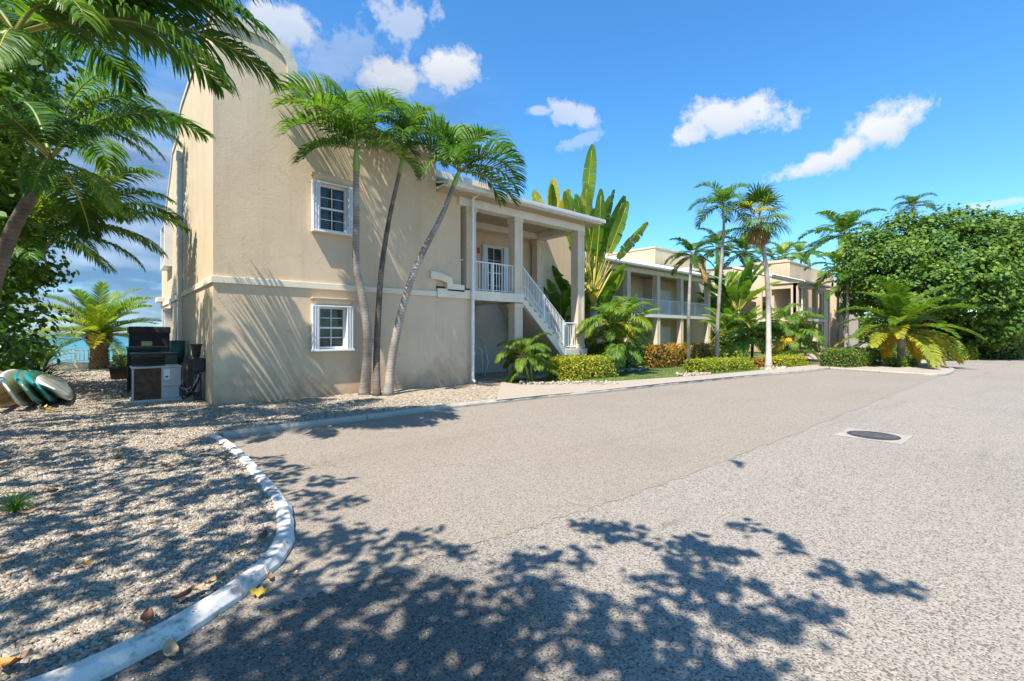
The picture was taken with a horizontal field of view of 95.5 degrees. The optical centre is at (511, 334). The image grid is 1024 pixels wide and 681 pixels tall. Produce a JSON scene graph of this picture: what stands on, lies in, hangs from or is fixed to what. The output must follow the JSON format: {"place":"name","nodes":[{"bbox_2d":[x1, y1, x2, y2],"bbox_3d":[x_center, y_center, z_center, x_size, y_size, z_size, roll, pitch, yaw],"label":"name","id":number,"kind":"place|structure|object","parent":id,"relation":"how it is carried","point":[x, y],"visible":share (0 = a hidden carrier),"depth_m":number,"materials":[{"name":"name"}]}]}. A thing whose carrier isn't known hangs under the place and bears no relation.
{"place":"outdoors","nodes":[
{"label":"outdoors","id":0,"kind":"place"},
{"bbox_2d":[18,334,127,362],"bbox_3d":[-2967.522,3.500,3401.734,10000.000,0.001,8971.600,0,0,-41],"label":"sea","id":1,"kind":"structure","parent":0,"point":[81,345],"depth_m":131.27,"materials":[{"name":"liquid"}]},
{"bbox_2d":[0,369,500,675],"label":"gravel bed","id":2,"kind":"object","parent":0,"point":[483,391],"visible":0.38,"depth_m":8.15,"materials":[{"name":"beige gravel"}]},
{"bbox_2d":[0,371,16,407],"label":"paddle board","id":3,"kind":"object","parent":2,"relation":"on","point":[5,402],"visible":0.23,"depth_m":9.53,"materials":[{"name":"beige plastic"}]},
{"bbox_2d":[0,369,33,405],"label":"paddle board","id":4,"kind":"object","parent":2,"relation":"on","point":[12,388],"visible":0.58,"depth_m":9.39,"materials":[{"name":"white plastic"}]},
{"bbox_2d":[0,88,37,163],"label":"shade tree","id":5,"kind":"object","parent":2,"relation":"on","point":[15,152],"visible":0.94,"depth_m":6.60,"materials":[{"name":"green plant"}]},
{"bbox_2d":[7,370,47,403],"bbox_3d":[-10.640,1.198,10.246,0.392,0.840,2.900,-37,22,-33],"label":"paddle board","id":6,"kind":"object","parent":2,"relation":"on","point":[28,389],"visible":0.48,"depth_m":9.54,"materials":[{"name":"teal plastic"}]},
{"bbox_2d":[0,328,59,369],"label":"shrub","id":7,"kind":"object","parent":2,"relation":"on","point":[15,336],"visible":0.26,"depth_m":13.92,"materials":[{"name":"green plant"}]},
{"bbox_2d":[0,71,61,256],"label":"palm tree","id":8,"kind":"object","parent":2,"relation":"on","point":[9,188],"visible":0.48,"depth_m":8.51,"materials":[{"name":"green plant"}]},
{"bbox_2d":[0,333,70,374],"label":"strap leaved plant","id":9,"kind":"object","parent":2,"relation":"on","point":[5,355],"visible":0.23,"depth_m":12.85,"materials":[{"name":"green plant"}]},
{"bbox_2d":[0,351,78,380],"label":"strap leaved plant","id":10,"kind":"object","parent":2,"relation":"on","point":[36,368],"visible":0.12,"depth_m":13.12,"materials":[{"name":"green plant"}]},
{"bbox_2d":[24,370,59,401],"bbox_3d":[-10.671,1.224,10.502,2.900,0.840,0.392,0,35,50],"label":"paddle board","id":11,"kind":"object","parent":2,"relation":"on","point":[31,376],"visible":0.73,"depth_m":9.80,"materials":[{"name":"teal plastic"}]},
{"bbox_2d":[0,0,106,369],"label":"broadleaf tree","id":12,"kind":"object","parent":2,"relation":"on","point":[32,279],"visible":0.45,"depth_m":11.05,"materials":[{"name":"green plant"}]},
{"bbox_2d":[36,374,72,400],"bbox_3d":[-10.650,1.295,10.758,2.900,0.392,0.840,0,-43,48],"label":"paddle board","id":13,"kind":"object","parent":2,"relation":"on","point":[58,387],"visible":0.93,"depth_m":10.48,"materials":[{"name":"white plastic"}]},
{"bbox_2d":[18,353,93,383],"bbox_3d":[-13.799,1.030,13.688,2.251,1.156,2.168,0,0,-41],"label":"strap leaved plant","id":14,"kind":"object","parent":2,"relation":"on","point":[37,366],"visible":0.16,"depth_m":13.79,"materials":[{"name":"green plant"}]},
{"bbox_2d":[0,171,152,273],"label":"palm tree","id":15,"kind":"object","parent":2,"relation":"on","point":[45,216],"visible":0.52,"depth_m":9.37,"materials":[{"name":"green plant"}]},
{"bbox_2d":[19,280,161,368],"bbox_3d":[-18.248,-0.325,20.936,5.435,3.910,5.314,0,0,16],"label":"palm tree","id":16,"kind":"object","parent":2,"relation":"on","point":[99,319],"visible":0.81,"depth_m":20.39,"materials":[{"name":"green plant"}]},
{"bbox_2d":[0,165,191,303],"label":"palm tree","id":17,"kind":"object","parent":2,"relation":"on","point":[163,215],"visible":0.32,"depth_m":11.66,"materials":[{"name":"green plant"}]},
{"bbox_2d":[11,59,183,171],"bbox_3d":[-11.927,-3.174,12.755,4.812,8.496,4.396,0,0,-41],"label":"palm tree","id":18,"kind":"object","parent":2,"relation":"on","point":[104,93],"visible":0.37,"depth_m":12.65,"materials":[{"name":"green plant"}]},
{"bbox_2d":[0,81,215,291],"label":"palm tree","id":19,"kind":"object","parent":2,"relation":"on","point":[72,137],"visible":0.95,"depth_m":7.56,"materials":[{"name":"green plant"}]},
{"bbox_2d":[108,354,126,379],"bbox_3d":[-13.559,1.114,16.106,0.660,0.872,0.960,0,0,-41],"label":"planter","id":20,"kind":"object","parent":2,"relation":"on","point":[117,368],"visible":0.88,"depth_m":15.83,"materials":[{"name":"black plastic"}]},
{"bbox_2d":[46,368,205,402],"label":"gravel","id":21,"kind":"structure","parent":2,"relation":"on","point":[107,375],"depth_m":14.23,"materials":[{"name":"beige gravel"}]},
{"bbox_2d":[28,334,80,363],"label":"strap leaved plant","id":22,"kind":"object","parent":21,"relation":"on","point":[49,352],"visible":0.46,"depth_m":16.56,"materials":[{"name":"green plant"}]},
{"bbox_2d":[0,466,276,680],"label":"gravel","id":23,"kind":"structure","parent":2,"relation":"on","point":[16,611],"depth_m":3.31,"materials":[{"name":"beige gravel"}]},
{"bbox_2d":[0,653,21,667],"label":"fallen leaf","id":24,"kind":"object","parent":23,"relation":"on","point":[7,659],"visible":1,"depth_m":2.14,"materials":[{"name":"orange plant"}]},
{"bbox_2d":[0,487,43,513],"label":"grass tuft","id":25,"kind":"object","parent":23,"relation":"on","point":[16,505],"visible":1,"depth_m":4.01,"materials":[{"name":"green plant"}]},
{"bbox_2d":[140,606,153,621],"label":"fallen leaf","id":26,"kind":"object","parent":23,"relation":"on","point":[147,614],"visible":1,"depth_m":2.48,"materials":[{"name":"brown plant"}]},
{"bbox_2d":[170,584,195,598],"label":"fallen leaf","id":27,"kind":"object","parent":23,"relation":"on","point":[186,592],"visible":1,"depth_m":2.69,"materials":[{"name":"brown plant"}]},
{"bbox_2d":[125,346,168,391],"bbox_3d":[-10.195,0.939,12.995,0.920,1.212,0.850,0,0,-41],"label":"air conditioner","id":28,"kind":"object","parent":2,"relation":"on","point":[131,349],"visible":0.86,"depth_m":12.52,"materials":[{"name":"black metal"}]},
{"bbox_2d":[127,326,170,351],"bbox_3d":[-11.466,0.660,14.680,1.020,1.780,1.280,0,0,-41],"label":"covered crate","id":29,"kind":"object","parent":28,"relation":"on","point":[147,336],"visible":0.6,"depth_m":14.20,"materials":[{"name":"black plastic"}]},
{"bbox_2d":[0,0,298,101],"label":"palm tree","id":30,"kind":"object","parent":2,"relation":"on","point":[104,22],"visible":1,"depth_m":5.76,"materials":[{"name":"green plant"}]},
{"bbox_2d":[130,352,178,394],"bbox_3d":[-9.280,1.004,12.068,0.960,1.082,0.850,0,0,-41],"label":"air conditioner","id":31,"kind":"object","parent":2,"relation":"on","point":[147,358],"visible":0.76,"depth_m":11.76,"materials":[{"name":"black metal"}]},
{"bbox_2d":[1,393,324,673],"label":"leaf litter","id":32,"kind":"object","parent":2,"relation":"on","point":[40,669],"visible":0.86,"depth_m":3.72,"materials":[{"name":"brown plant"}]},
{"bbox_2d":[125,364,202,405],"bbox_3d":[-8.245,1.161,10.988,1.420,0.877,1.200,0,0,-41],"label":"air conditioner","id":33,"kind":"object","parent":2,"relation":"on","point":[152,383],"visible":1,"depth_m":10.61,"materials":[{"name":"grey metal"}]},
{"bbox_2d":[170,340,185,389],"bbox_3d":[-9.322,0.865,12.968,0.360,1.370,0.360,0,0,-41],"label":"plastic bin","id":34,"kind":"object","parent":2,"relation":"on","point":[178,346],"visible":0.62,"depth_m":12.88,"materials":[{"name":"green plastic"}]},
{"bbox_2d":[179,344,204,400],"bbox_3d":[-7.566,0.890,10.956,0.845,1.320,0.327,0,0,25],"label":"hose post","id":35,"kind":"object","parent":2,"relation":"on","point":[198,366],"visible":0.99,"depth_m":10.79,"materials":[{"name":"black plastic"}]},
{"bbox_2d":[268,69,422,394],"bbox_3d":[-3.911,-2.455,11.273,3.391,8.179,3.634,0,0,4],"label":"palm tree","id":36,"kind":"object","parent":2,"relation":"on","point":[353,116],"visible":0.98,"depth_m":11.05,"materials":[{"name":"green plant"}]},
{"bbox_2d":[363,92,452,395],"bbox_3d":[-2.778,-2.493,12.540,2.496,8.249,2.566,0,0,-2],"label":"palm tree","id":37,"kind":"object","parent":2,"relation":"on","point":[403,123],"visible":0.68,"depth_m":12.06,"materials":[{"name":"green plant"}]},
{"bbox_2d":[382,111,527,395],"bbox_3d":[-1.334,-2.395,13.236,3.579,8.058,3.624,0,0,8],"label":"palm tree","id":38,"kind":"object","parent":2,"relation":"on","point":[458,151],"visible":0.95,"depth_m":12.84,"materials":[{"name":"green plant"}]},
{"bbox_2d":[0,0,1023,333],"label":"sky","id":39,"kind":"structure","parent":0,"point":[843,105],"materials":[{"name":"blue"}]},
{"bbox_2d":[100,344,1023,680],"bbox_3d":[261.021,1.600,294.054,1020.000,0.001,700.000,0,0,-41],"label":"road","id":40,"kind":"structure","parent":0,"point":[970,408],"depth_m":2.96,"materials":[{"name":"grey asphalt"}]},
{"bbox_2d":[41,361,112,369],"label":"sea wall","id":41,"kind":"structure","parent":40,"relation":"on","point":[79,365],"depth_m":20.28,"materials":[{"name":"paint"}]},
{"bbox_2d":[26,349,125,361],"bbox_3d":[-21.227,0.960,18.612,10.522,0.560,0.090,0,0,-41],"label":"fence","id":42,"kind":"object","parent":41,"relation":"on","point":[75,356],"visible":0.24,"depth_m":20.44,"materials":[{"name":"metal"}]},
{"bbox_2d":[25,433,294,680],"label":"kerb","id":43,"kind":"structure","parent":40,"relation":"on","point":[106,663],"depth_m":2.58,"materials":[{"name":"white paint"}]},
{"bbox_2d":[163,638,178,655],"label":"fallen leaf","id":44,"kind":"object","parent":40,"relation":"on","point":[170,647],"visible":1,"depth_m":2.32,"materials":[{"name":"beige plant"}]},
{"bbox_2d":[155,11,605,404],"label":"apartment building","id":45,"kind":"structure","parent":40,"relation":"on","point":[258,300],"depth_m":12.07,"materials":[{"name":"paint"}]},
{"bbox_2d":[160,222,171,270],"bbox_3d":[-12.589,-3.150,16.952,0.285,1.530,1.710,0,0,-41],"label":"window","id":46,"kind":"structure","parent":45,"relation":"in","point":[166,231],"depth_m":16.34,"materials":[{"name":"white paint"}]},
{"bbox_2d":[162,308,171,340],"bbox_3d":[-12.529,-0.123,16.871,0.199,1.585,1.300,0,0,-41],"label":"window","id":47,"kind":"structure","parent":45,"relation":"in","point":[166,312],"depth_m":16.42,"materials":[{"name":"white paint"}]},
{"bbox_2d":[311,171,352,236],"bbox_3d":[-4.525,-3.245,11.774,1.070,1.440,0.285,0,0,-41],"label":"window","id":48,"kind":"structure","parent":45,"relation":"in","point":[331,207],"depth_m":11.82,"materials":[{"name":"white paint"}]},
{"bbox_2d":[310,297,354,351],"bbox_3d":[-4.540,-0.240,11.761,1.050,1.330,0.285,0,0,-41],"label":"window","id":49,"kind":"structure","parent":45,"relation":"in","point":[331,326],"depth_m":11.83,"materials":[{"name":"white paint"}]},
{"bbox_2d":[482,244,507,292],"bbox_3d":[-0.688,-2.450,18.738,1.330,2.170,0.215,0,0,-41],"label":"door","id":50,"kind":"structure","parent":45,"relation":"in","point":[490,253],"depth_m":18.84,"materials":[{"name":"white paint"}]},
{"bbox_2d":[221,367,828,438],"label":"kerb","id":51,"kind":"structure","parent":40,"relation":"on","point":[269,428],"depth_m":9.90,"materials":[{"name":"grey concrete"}]},
{"bbox_2d":[210,370,938,629],"bbox_3d":[5.747,1.596,12.285,23.981,0.001,5.775,0,0,-41],"label":"parking bay","id":52,"kind":"object","parent":40,"relation":"on","point":[769,409],"visible":0.99,"depth_m":5.97,"materials":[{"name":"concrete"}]},
{"bbox_2d":[249,586,269,596],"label":"fallen leaf","id":53,"kind":"object","parent":52,"relation":"on","point":[259,591],"visible":1,"depth_m":2.83,"materials":[{"name":"yellow plant"}]},
{"bbox_2d":[605,246,726,350],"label":"apartment building","id":54,"kind":"structure","parent":40,"relation":"on","point":[650,279],"depth_m":35.46,"materials":[{"name":"paint"}]},
{"bbox_2d":[660,326,670,345],"bbox_3d":[12.397,0.450,37.586,1.700,2.200,0.048,0,0,-41],"label":"door","id":55,"kind":"structure","parent":54,"relation":"in","point":[665,331],"depth_m":37.59,"materials":[{"name":"paint"}]},
{"bbox_2d":[660,290,670,314],"bbox_3d":[12.397,-2.450,37.586,1.700,2.200,0.048,0,0,-41],"label":"door","id":56,"kind":"structure","parent":54,"relation":"in","point":[664,294],"depth_m":37.59,"materials":[{"name":"paint"}]},
{"bbox_2d":[706,259,857,351],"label":"apartment building","id":57,"kind":"structure","parent":40,"relation":"on","point":[796,284],"depth_m":43.21,"materials":[{"name":"paint"}]},
{"bbox_2d":[758,241,808,264],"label":"palm tree","id":58,"kind":"object","parent":40,"relation":"on","point":[783,248],"visible":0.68,"depth_m":61.58,"materials":[{"name":"green plant"}]},
{"bbox_2d":[780,241,825,264],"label":"palm tree","id":59,"kind":"object","parent":40,"relation":"on","point":[799,247],"visible":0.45,"depth_m":65.54,"materials":[{"name":"green plant"}]},
{"bbox_2d":[834,428,912,444],"bbox_3d":[5.680,1.589,7.312,0.841,0.015,0.841,0,0,-41],"label":"manhole cover","id":60,"kind":"object","parent":40,"relation":"on","point":[901,439],"visible":1,"depth_m":7.26,"materials":[{"name":"concrete"}]},
{"bbox_2d":[830,365,954,375],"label":"kerb","id":61,"kind":"structure","parent":40,"relation":"on","point":[950,371],"depth_m":18.73,"materials":[{"name":"grey concrete"}]},
{"bbox_2d":[858,312,966,343],"bbox_3d":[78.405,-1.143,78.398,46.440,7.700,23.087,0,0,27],"label":"hedge","id":62,"kind":"object","parent":40,"relation":"on","point":[867,335],"visible":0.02,"depth_m":77.95,"materials":[{"name":"green plant"}]},
{"bbox_2d":[890,192,937,260],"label":"palm tree","id":63,"kind":"object","parent":40,"relation":"on","point":[911,201],"visible":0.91,"depth_m":45.75,"materials":[{"name":"green plant"}]},
{"bbox_2d":[824,200,1023,351],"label":"spreading tree","id":64,"kind":"object","parent":40,"relation":"on","point":[986,277],"visible":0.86,"depth_m":29.16,"materials":[{"name":"green plant"}]},
{"bbox_2d":[957,343,980,359],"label":"hedge","id":65,"kind":"object","parent":40,"relation":"on","point":[972,355],"visible":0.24,"depth_m":28.84,"materials":[{"name":"green plant"}]},
{"bbox_2d":[974,340,1023,358],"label":"hedge","id":66,"kind":"object","parent":40,"relation":"on","point":[1017,352],"visible":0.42,"depth_m":29.75,"materials":[{"name":"green plant"}]},
{"bbox_2d":[497,351,820,383],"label":"lawn","id":67,"kind":"structure","parent":0,"point":[756,354],"depth_m":17.73,"materials":[{"name":"green plant"}]},
{"bbox_2d":[495,332,560,382],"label":"areca palm","id":68,"kind":"object","parent":67,"relation":"on","point":[524,346],"visible":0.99,"depth_m":14.72,"materials":[{"name":"green plant"}]},
{"bbox_2d":[532,178,571,210],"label":"travellers palm","id":69,"kind":"object","parent":67,"relation":"on","point":[553,195],"visible":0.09,"depth_m":23.54,"materials":[{"name":"yellow plant"}]},
{"bbox_2d":[543,279,588,343],"bbox_3d":[2.211,-0.365,20.538,2.555,3.930,3.175,0,0,24],"label":"banana plant","id":70,"kind":"object","parent":67,"relation":"on","point":[562,305],"visible":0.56,"depth_m":20.06,"materials":[{"name":"green plant"}]},
{"bbox_2d":[519,379,618,384],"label":"edging stones","id":71,"kind":"object","parent":67,"relation":"on","point":[572,382],"visible":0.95,"depth_m":14.25,"materials":[{"name":"white stone"}]},
{"bbox_2d":[552,265,599,347],"bbox_3d":[2.625,-0.714,21.665,3.058,4.627,3.053,0,0,14],"label":"banana plant","id":72,"kind":"object","parent":67,"relation":"on","point":[562,284],"visible":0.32,"depth_m":20.81,"materials":[{"name":"green plant"}]},
{"bbox_2d":[546,353,619,380],"bbox_3d":[2.526,1.195,16.459,2.878,1.074,1.286,0,0,-36],"label":"hedge","id":73,"kind":"object","parent":67,"relation":"on","point":[575,367],"visible":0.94,"depth_m":15.93,"materials":[{"name":"green plant"}]},
{"bbox_2d":[563,144,627,355],"bbox_3d":[3.911,-3.674,22.114,3.103,10.548,1.223,0,0,-4],"label":"travellers palm","id":74,"kind":"object","parent":67,"relation":"on","point":[612,285],"visible":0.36,"depth_m":22.06,"materials":[{"name":"green plant"}]},
{"bbox_2d":[566,189,648,355],"bbox_3d":[4.013,-2.310,20.118,3.795,7.820,1.424,0,0,-1],"label":"travellers palm","id":75,"kind":"object","parent":67,"relation":"on","point":[611,234],"visible":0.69,"depth_m":20.18,"materials":[{"name":"green plant"}]},
{"bbox_2d":[575,296,653,370],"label":"areca palm","id":76,"kind":"object","parent":67,"relation":"on","point":[615,345],"visible":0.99,"depth_m":17.80,"materials":[{"name":"green plant"}]},
{"bbox_2d":[591,340,648,368],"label":"hedge","id":77,"kind":"object","parent":67,"relation":"on","point":[631,361],"visible":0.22,"depth_m":20.82,"materials":[{"name":"green plant"}]},
{"bbox_2d":[584,294,660,331],"bbox_3d":[4.942,-0.108,21.281,2.968,3.416,3.541,0,0,-41],"label":"banana plant","id":78,"kind":"object","parent":67,"relation":"on","point":[632,300],"visible":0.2,"depth_m":20.88,"materials":[{"name":"green plant"}]},
{"bbox_2d":[640,341,721,367],"bbox_3d":[8.393,1.055,23.041,6.318,1.420,1.504,0,0,-41],"label":"hedge","id":79,"kind":"object","parent":67,"relation":"on","point":[669,355],"visible":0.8,"depth_m":21.85,"materials":[{"name":"orange plant"}]},
{"bbox_2d":[664,237,719,359],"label":"palm tree","id":80,"kind":"object","parent":67,"relation":"on","point":[696,261],"visible":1,"depth_m":21.22,"materials":[{"name":"green plant"}]},
{"bbox_2d":[617,366,786,376],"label":"edging stones","id":81,"kind":"object","parent":67,"relation":"on","point":[640,368],"visible":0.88,"depth_m":19.14,"materials":[{"name":"white stone"}]},
{"bbox_2d":[683,357,730,372],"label":"hedge","id":82,"kind":"object","parent":67,"relation":"on","point":[713,364],"visible":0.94,"depth_m":18.72,"materials":[{"name":"green plant"}]},
{"bbox_2d":[695,227,743,263],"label":"palm tree","id":83,"kind":"object","parent":67,"relation":"on","point":[714,237],"visible":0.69,"depth_m":45.61,"materials":[{"name":"green plant"}]},
{"bbox_2d":[688,179,755,357],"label":"palm tree","id":84,"kind":"object","parent":67,"relation":"on","point":[722,195],"visible":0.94,"depth_m":22.94,"materials":[{"name":"green plant"}]},
{"bbox_2d":[710,264,742,319],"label":"banana plant","id":85,"kind":"object","parent":67,"relation":"on","point":[729,276],"visible":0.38,"depth_m":41.07,"materials":[{"name":"green plant"}]},
{"bbox_2d":[697,284,757,313],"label":"banana plant","id":86,"kind":"object","parent":67,"relation":"on","point":[725,303],"visible":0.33,"depth_m":37.74,"materials":[{"name":"green plant"}]},
{"bbox_2d":[709,326,747,357],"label":"hedge","id":87,"kind":"object","parent":67,"relation":"on","point":[724,354],"visible":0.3,"depth_m":30.35,"materials":[{"name":"green plant"}]},
{"bbox_2d":[699,305,761,329],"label":"banana plant","id":88,"kind":"object","parent":67,"relation":"on","point":[724,319],"visible":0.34,"depth_m":32.70,"materials":[{"name":"green plant"}]},
{"bbox_2d":[718,355,754,370],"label":"hedge","id":89,"kind":"object","parent":67,"relation":"on","point":[740,363],"visible":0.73,"depth_m":20.00,"materials":[{"name":"green plant"}]},
{"bbox_2d":[700,259,781,317],"bbox_3d":[17.640,-1.976,36.163,5.752,7.151,5.295,0,0,28],"label":"banana plant","id":90,"kind":"object","parent":67,"relation":"on","point":[740,293],"visible":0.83,"depth_m":35.31,"materials":[{"name":"green plant"}]},
{"bbox_2d":[713,232,777,267],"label":"palm tree","id":91,"kind":"object","parent":67,"relation":"on","point":[742,244],"visible":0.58,"depth_m":45.89,"materials":[{"name":"green plant"}]},
{"bbox_2d":[710,311,784,359],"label":"areca palm","id":92,"kind":"object","parent":67,"relation":"on","point":[751,325],"visible":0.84,"depth_m":26.52,"materials":[{"name":"green plant"}]},
{"bbox_2d":[752,356,764,367],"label":"hedge","id":93,"kind":"object","parent":67,"relation":"on","point":[759,362],"visible":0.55,"depth_m":21.48,"materials":[{"name":"orange plant"}]},
{"bbox_2d":[729,181,792,367],"bbox_3d":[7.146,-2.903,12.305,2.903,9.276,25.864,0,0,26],"label":"palm tree","id":94,"kind":"object","parent":67,"relation":"on","point":[759,235],"visible":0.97,"depth_m":22.36,"materials":[{"name":"green plant"}]},
{"bbox_2d":[749,303,827,360],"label":"areca palm","id":95,"kind":"object","parent":67,"relation":"on","point":[789,335],"visible":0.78,"depth_m":25.97,"materials":[{"name":"green plant"}]},
{"bbox_2d":[772,353,808,366],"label":"hedge","id":96,"kind":"object","parent":67,"relation":"on","point":[787,360],"visible":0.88,"depth_m":21.71,"materials":[{"name":"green plant"}]},
{"bbox_2d":[774,347,814,361],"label":"hedge","id":97,"kind":"object","parent":67,"relation":"on","point":[794,350],"visible":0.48,"depth_m":24.42,"materials":[{"name":"green plant"}]},
{"bbox_2d":[797,208,886,347],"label":"palm tree","id":98,"kind":"object","parent":67,"relation":"on","point":[846,221],"visible":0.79,"depth_m":39.77,"materials":[{"name":"green plant"}]},
{"bbox_2d":[496,365,829,399],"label":"footpath","id":99,"kind":"structure","parent":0,"point":[507,390],"depth_m":13.66,"materials":[{"name":"concrete"}]},
{"bbox_2d":[804,353,949,372],"bbox_3d":[20.834,1.512,28.081,6.459,0.001,21.608,0,0,36],"label":"pale apron","id":100,"kind":"object","parent":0,"point":[923,367],"visible":0.33,"depth_m":20.44,"materials":[{"name":"concrete"}]},
{"bbox_2d":[803,244,871,348],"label":"palm tree","id":101,"kind":"object","parent":100,"relation":"on","point":[830,256],"visible":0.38,"depth_m":36.00,"materials":[{"name":"green plant"}]},
{"bbox_2d":[813,263,873,347],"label":"palm tree","id":102,"kind":"object","parent":100,"relation":"on","point":[836,288],"visible":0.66,"depth_m":32.97,"materials":[{"name":"green plant"}]},
{"bbox_2d":[818,345,882,367],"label":"hedge","id":103,"kind":"object","parent":100,"relation":"on","point":[849,357],"visible":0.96,"depth_m":21.75,"materials":[{"name":"green plant"}]},
{"bbox_2d":[883,356,919,366],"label":"hedge","id":104,"kind":"object","parent":100,"relation":"on","point":[893,361],"visible":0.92,"depth_m":21.52,"materials":[{"name":"green plant"}]},
{"bbox_2d":[835,276,985,367],"bbox_3d":[18.575,-0.571,22.308,5.150,4.343,5.122,0,0,-14],"label":"palm tree","id":105,"kind":"object","parent":100,"relation":"on","point":[902,308],"visible":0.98,"depth_m":21.64,"materials":[{"name":"green plant"}]},
{"bbox_2d":[865,342,967,360],"bbox_3d":[24.658,1.098,28.479,5.307,1.510,2.127,0,0,1],"label":"hedge","id":106,"kind":"object","parent":100,"relation":"on","point":[948,357],"visible":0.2,"depth_m":27.76,"materials":[{"name":"green plant"}]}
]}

